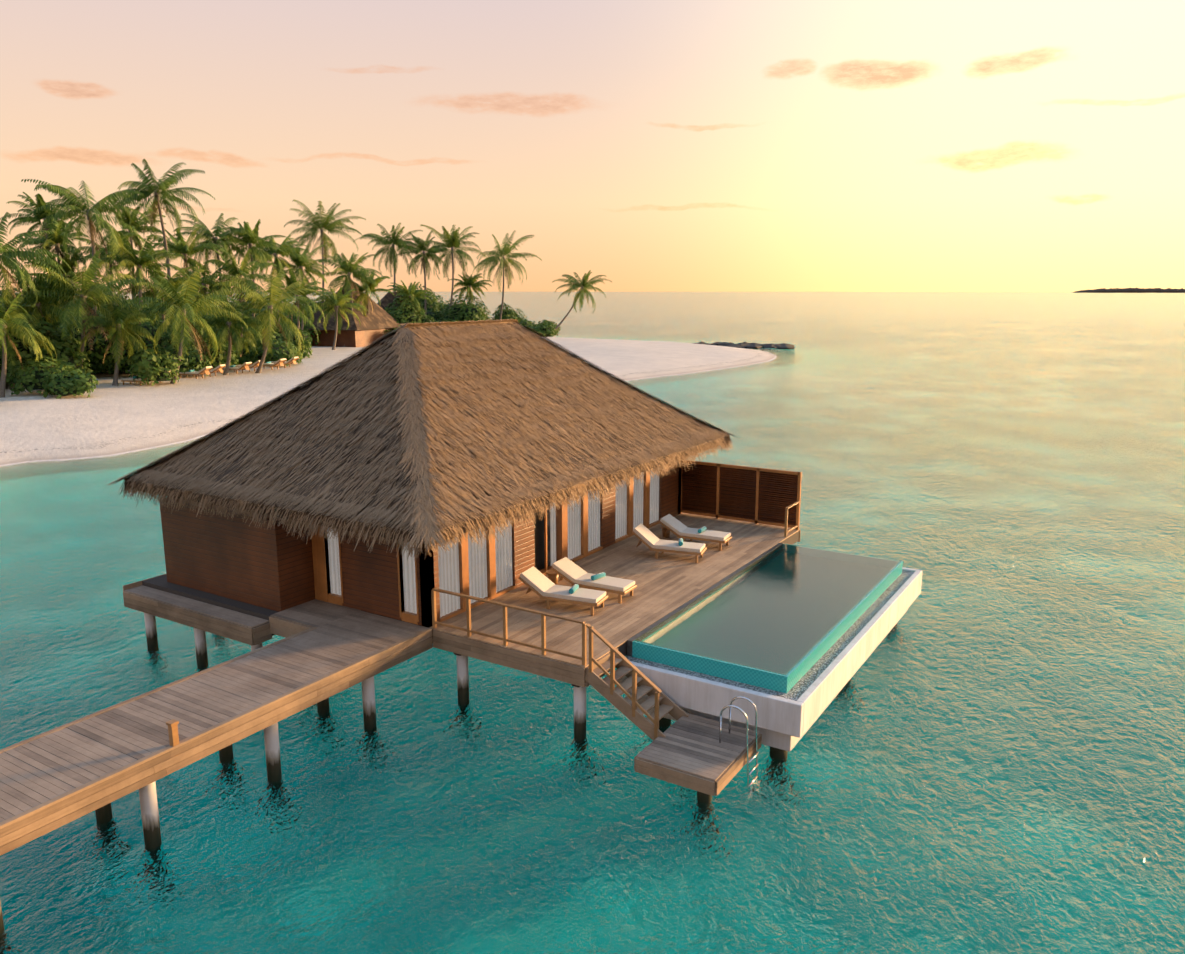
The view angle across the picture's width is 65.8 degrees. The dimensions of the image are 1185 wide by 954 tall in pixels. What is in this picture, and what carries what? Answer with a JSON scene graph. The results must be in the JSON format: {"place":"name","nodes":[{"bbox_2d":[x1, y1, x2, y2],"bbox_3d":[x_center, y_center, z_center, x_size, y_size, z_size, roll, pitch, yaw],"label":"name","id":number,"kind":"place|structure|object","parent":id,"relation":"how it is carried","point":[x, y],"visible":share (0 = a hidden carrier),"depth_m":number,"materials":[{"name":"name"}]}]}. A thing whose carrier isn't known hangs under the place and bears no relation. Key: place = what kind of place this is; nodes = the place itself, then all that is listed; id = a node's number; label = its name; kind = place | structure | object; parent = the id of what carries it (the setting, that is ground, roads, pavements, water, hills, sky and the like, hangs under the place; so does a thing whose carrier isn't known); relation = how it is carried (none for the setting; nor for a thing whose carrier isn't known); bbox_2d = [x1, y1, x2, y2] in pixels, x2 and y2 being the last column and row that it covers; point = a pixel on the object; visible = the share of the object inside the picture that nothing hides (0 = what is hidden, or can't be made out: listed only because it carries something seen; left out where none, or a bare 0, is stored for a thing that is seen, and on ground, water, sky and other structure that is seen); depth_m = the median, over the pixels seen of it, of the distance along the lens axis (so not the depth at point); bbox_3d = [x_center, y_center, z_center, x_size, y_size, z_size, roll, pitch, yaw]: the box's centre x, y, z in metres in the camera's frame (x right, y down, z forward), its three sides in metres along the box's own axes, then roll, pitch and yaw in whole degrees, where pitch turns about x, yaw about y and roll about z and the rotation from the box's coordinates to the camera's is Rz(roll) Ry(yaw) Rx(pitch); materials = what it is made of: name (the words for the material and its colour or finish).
{"place":"outdoors","nodes":[
{"label":"outdoors","id":0,"kind":"place"},
{"bbox_2d":[0,337,776,465],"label":"sand beach","id":1,"kind":"structure","parent":0,"point":[106,418],"depth_m":79.09,"materials":[{"name":"white sand"}]},
{"bbox_2d":[121,376,153,385],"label":"beach lounger","id":2,"kind":"object","parent":1,"relation":"on","point":[123,380],"visible":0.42,"depth_m":88.83,"materials":[{"name":"brown wood"}]},
{"bbox_2d":[179,366,212,378],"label":"beach lounger","id":3,"kind":"object","parent":1,"relation":"on","point":[205,370],"visible":0.92,"depth_m":95.62,"materials":[{"name":"brown wood"}]},
{"bbox_2d":[193,364,225,376],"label":"beach lounger","id":4,"kind":"object","parent":1,"relation":"on","point":[218,368],"visible":0.54,"depth_m":97.77,"materials":[{"name":"brown wood"}]},
{"bbox_2d":[222,362,251,373],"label":"beach lounger","id":5,"kind":"object","parent":1,"relation":"on","point":[244,366],"visible":0.71,"depth_m":101.24,"materials":[{"name":"brown wood"}]},
{"bbox_2d":[234,360,259,371],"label":"beach lounger","id":6,"kind":"object","parent":1,"relation":"on","point":[255,365],"visible":0.54,"depth_m":103.58,"materials":[{"name":"brown wood"}]},
{"bbox_2d":[263,358,286,369],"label":"beach lounger","id":7,"kind":"object","parent":1,"relation":"on","point":[279,362],"visible":0.77,"depth_m":106.22,"materials":[{"name":"brown wood"}]},
{"bbox_2d":[0,278,560,398],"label":"bushes","id":8,"kind":"object","parent":1,"relation":"on","point":[63,374],"visible":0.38,"depth_m":96.03,"materials":[{"name":"green plant"}]},
{"bbox_2d":[270,356,298,367],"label":"beach lounger","id":9,"kind":"object","parent":1,"relation":"on","point":[290,361],"visible":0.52,"depth_m":108.92,"materials":[{"name":"brown wood"}]},
{"bbox_2d":[0,158,611,397],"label":"palm trees","id":10,"kind":"object","parent":1,"relation":"on","point":[64,275],"visible":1,"depth_m":102.86,"materials":[{"name":"green plant"}]},
{"bbox_2d":[304,288,424,346],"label":"beach pavilions","id":11,"kind":"object","parent":1,"relation":"on","point":[377,321],"visible":0.48,"depth_m":150.21,"materials":[{"name":"brown wood"}]},
{"bbox_2d":[693,341,794,348],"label":"reef rocks","id":12,"kind":"object","parent":1,"relation":"on","point":[758,345],"visible":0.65,"depth_m":168.63,"materials":[{"name":"grey stone"}]},
{"bbox_2d":[0,292,1184,953],"bbox_3d":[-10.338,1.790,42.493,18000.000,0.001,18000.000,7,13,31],"label":"sea water","id":13,"kind":"structure","parent":0,"point":[986,754],"depth_m":21.73,"materials":[{"name":"teal liquid"}]},
{"bbox_2d":[0,0,1184,291],"label":"sky","id":14,"kind":"structure","parent":0,"point":[642,145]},
{"bbox_2d":[616,567,922,751],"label":"pool outer wall","id":15,"kind":"structure","parent":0,"point":[785,724],"depth_m":20.68,"materials":[{"name":"white concrete"}]},
{"bbox_2d":[627,543,902,692],"bbox_3d":[5.240,3.783,25.338,4.016,1.056,10.240,7,13,31],"label":"tiled pool basin","id":16,"kind":"object","parent":15,"relation":"in","point":[794,675],"visible":0.29,"depth_m":21.52,"materials":[{"name":"teal tile"}]},
{"bbox_2d":[634,544,899,674],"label":"pool water","id":17,"kind":"structure","parent":16,"relation":"in","point":[784,609],"depth_m":24.13,"materials":[{"name":"teal liquid"}]},
{"bbox_2d":[626,570,913,700],"bbox_3d":[5.383,3.730,25.236,4.340,0.120,10.900,7,13,31],"label":"overflow channel","id":18,"kind":"object","parent":15,"relation":"in","point":[800,687],"visible":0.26,"depth_m":21.74,"materials":[{"name":"grey gravel"}]},
{"bbox_2d":[1073,287,1184,292],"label":"island","id":19,"kind":"structure","parent":0,"point":[1137,290],"depth_m":4987.12,"materials":[{"name":"green"}]},
{"label":"seabed","id":20,"kind":"structure","parent":0,"visible":0},
{"bbox_2d":[0,613,585,932],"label":"support piles","id":21,"kind":"object","parent":20,"relation":"on","point":[150,815],"visible":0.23,"depth_m":21.09,"materials":[{"name":"grey concrete"}]},
{"bbox_2d":[142,531,798,686],"bbox_3d":[-19.012,7.921,4.052,14.240,0.613,76.770,7,13,31],"label":"deck understructure","id":22,"kind":"object","parent":21,"relation":"on","point":[161,583],"visible":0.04,"depth_m":25.13,"materials":[{"name":"brown wood"}]},
{"bbox_2d":[0,599,427,821],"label":"walkway planks","id":23,"kind":"object","parent":22,"relation":"on","point":[41,770],"visible":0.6,"depth_m":18.53,"materials":[{"name":"brown wood"}]},
{"bbox_2d":[0,530,800,855],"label":"deck fascia boards","id":24,"kind":"object","parent":22,"relation":"attached to","point":[26,826],"visible":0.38,"depth_m":18.50,"materials":[{"name":"brown wood"}]},
{"bbox_2d":[166,719,178,756],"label":"walkway bollards","id":25,"kind":"object","parent":24,"relation":"on","point":[173,732],"visible":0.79,"depth_m":16.82,"materials":[{"name":"brown wood"}]},
{"bbox_2d":[123,585,274,645],"bbox_3d":[-10.758,3.686,25.145,5.623,0.478,1.021,7,13,31],"label":"service ledge","id":26,"kind":"object","parent":24,"relation":"attached to","point":[230,624],"visible":0.69,"depth_m":24.56,"materials":[{"name":"brown wood"}]},
{"bbox_2d":[159,459,681,626],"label":"villa walls","id":27,"kind":"structure","parent":22,"relation":"on","point":[274,567],"depth_m":24.63,"materials":[{"name":"brown wood"}]},
{"bbox_2d":[125,321,729,544],"bbox_3d":[-4.157,-2.736,29.967,11.500,4.585,16.800,7,13,31],"label":"roof thatch","id":28,"kind":"object","parent":27,"relation":"on","point":[359,447],"visible":0.19,"depth_m":25.18,"materials":[{"name":"brown plant"}]},
{"bbox_2d":[105,319,736,560],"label":"roof thatch strands","id":29,"kind":"object","parent":28,"relation":"attached to","point":[423,518],"visible":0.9,"depth_m":25.47},
{"bbox_2d":[429,513,799,667],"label":"villa deck planks","id":30,"kind":"object","parent":22,"relation":"on","point":[666,583],"visible":0.69,"depth_m":25.22,"materials":[{"name":"brown wood"}]},
{"bbox_2d":[519,566,607,615],"bbox_3d":[-0.773,3.003,24.276,2.268,0.887,0.762,5,12,22],"label":"sun lounger","id":31,"kind":"object","parent":30,"relation":"on","point":[538,583],"visible":1,"depth_m":24.14,"materials":[{"name":"white fabric"}]},
{"bbox_2d":[551,557,636,602],"bbox_3d":[0.031,2.836,25.299,2.312,0.806,0.762,6,13,28],"label":"sun lounger","id":32,"kind":"object","parent":30,"relation":"on","point":[569,571],"visible":0.96,"depth_m":25.16,"materials":[{"name":"white fabric"}]},
{"bbox_2d":[546,525,669,584],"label":"side tables","id":33,"kind":"object","parent":30,"relation":"on","point":[552,576],"visible":0.56,"depth_m":26.10,"materials":[{"name":"brown wood"}]},
{"bbox_2d":[431,501,799,740],"bbox_3d":[2.497,3.096,27.009,6.532,2.430,14.120,7,13,31],"label":"deck railing and stairs","id":34,"kind":"object","parent":30,"relation":"on","point":[630,708],"visible":0.9,"depth_m":20.50,"materials":[{"name":"brown wood"}]},
{"bbox_2d":[632,523,706,562],"bbox_3d":[2.415,2.066,28.776,2.239,0.929,0.762,4,12,19],"label":"sun lounger","id":35,"kind":"object","parent":30,"relation":"on","point":[648,538],"visible":1,"depth_m":28.63,"materials":[{"name":"white fabric"}]},
{"bbox_2d":[659,514,731,550],"bbox_3d":[3.401,1.814,30.234,2.294,0.842,0.762,6,13,26],"label":"sun lounger","id":36,"kind":"object","parent":30,"relation":"on","point":[675,526],"visible":1,"depth_m":30.06,"materials":[{"name":"white fabric"}]},
{"bbox_2d":[681,460,801,529],"bbox_3d":[5.261,0.598,33.181,4.680,2.050,0.100,7,13,31],"label":"privacy screen","id":37,"kind":"object","parent":30,"relation":"on","point":[757,495],"visible":0.96,"depth_m":33.09,"materials":[{"name":"brown wood"}]},
{"bbox_2d":[697,791,711,803],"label":"swim platform pylons","id":38,"kind":"object","parent":20,"relation":"on","point":[704,798],"visible":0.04,"depth_m":18.63,"materials":[{"name":"concrete"}]},
{"bbox_2d":[634,713,761,795],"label":"swim platform","id":39,"kind":"structure","parent":38,"relation":"on","point":[690,751],"depth_m":18.99,"materials":[{"name":"brown wood"}]},
{"bbox_2d":[719,696,758,786],"bbox_3d":[3.159,6.079,19.556,0.794,2.744,0.544,7,13,31],"label":"pool ladder","id":40,"kind":"object","parent":39,"relation":"attached to","point":[746,717],"visible":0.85,"depth_m":19.40,"materials":[{"name":"white metal"}]},
{"bbox_2d":[659,623,896,758],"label":"pool support posts","id":41,"kind":"object","parent":20,"relation":"on","point":[776,753],"visible":0.04,"depth_m":20.45,"materials":[{"name":"grey concrete"}]}
]}

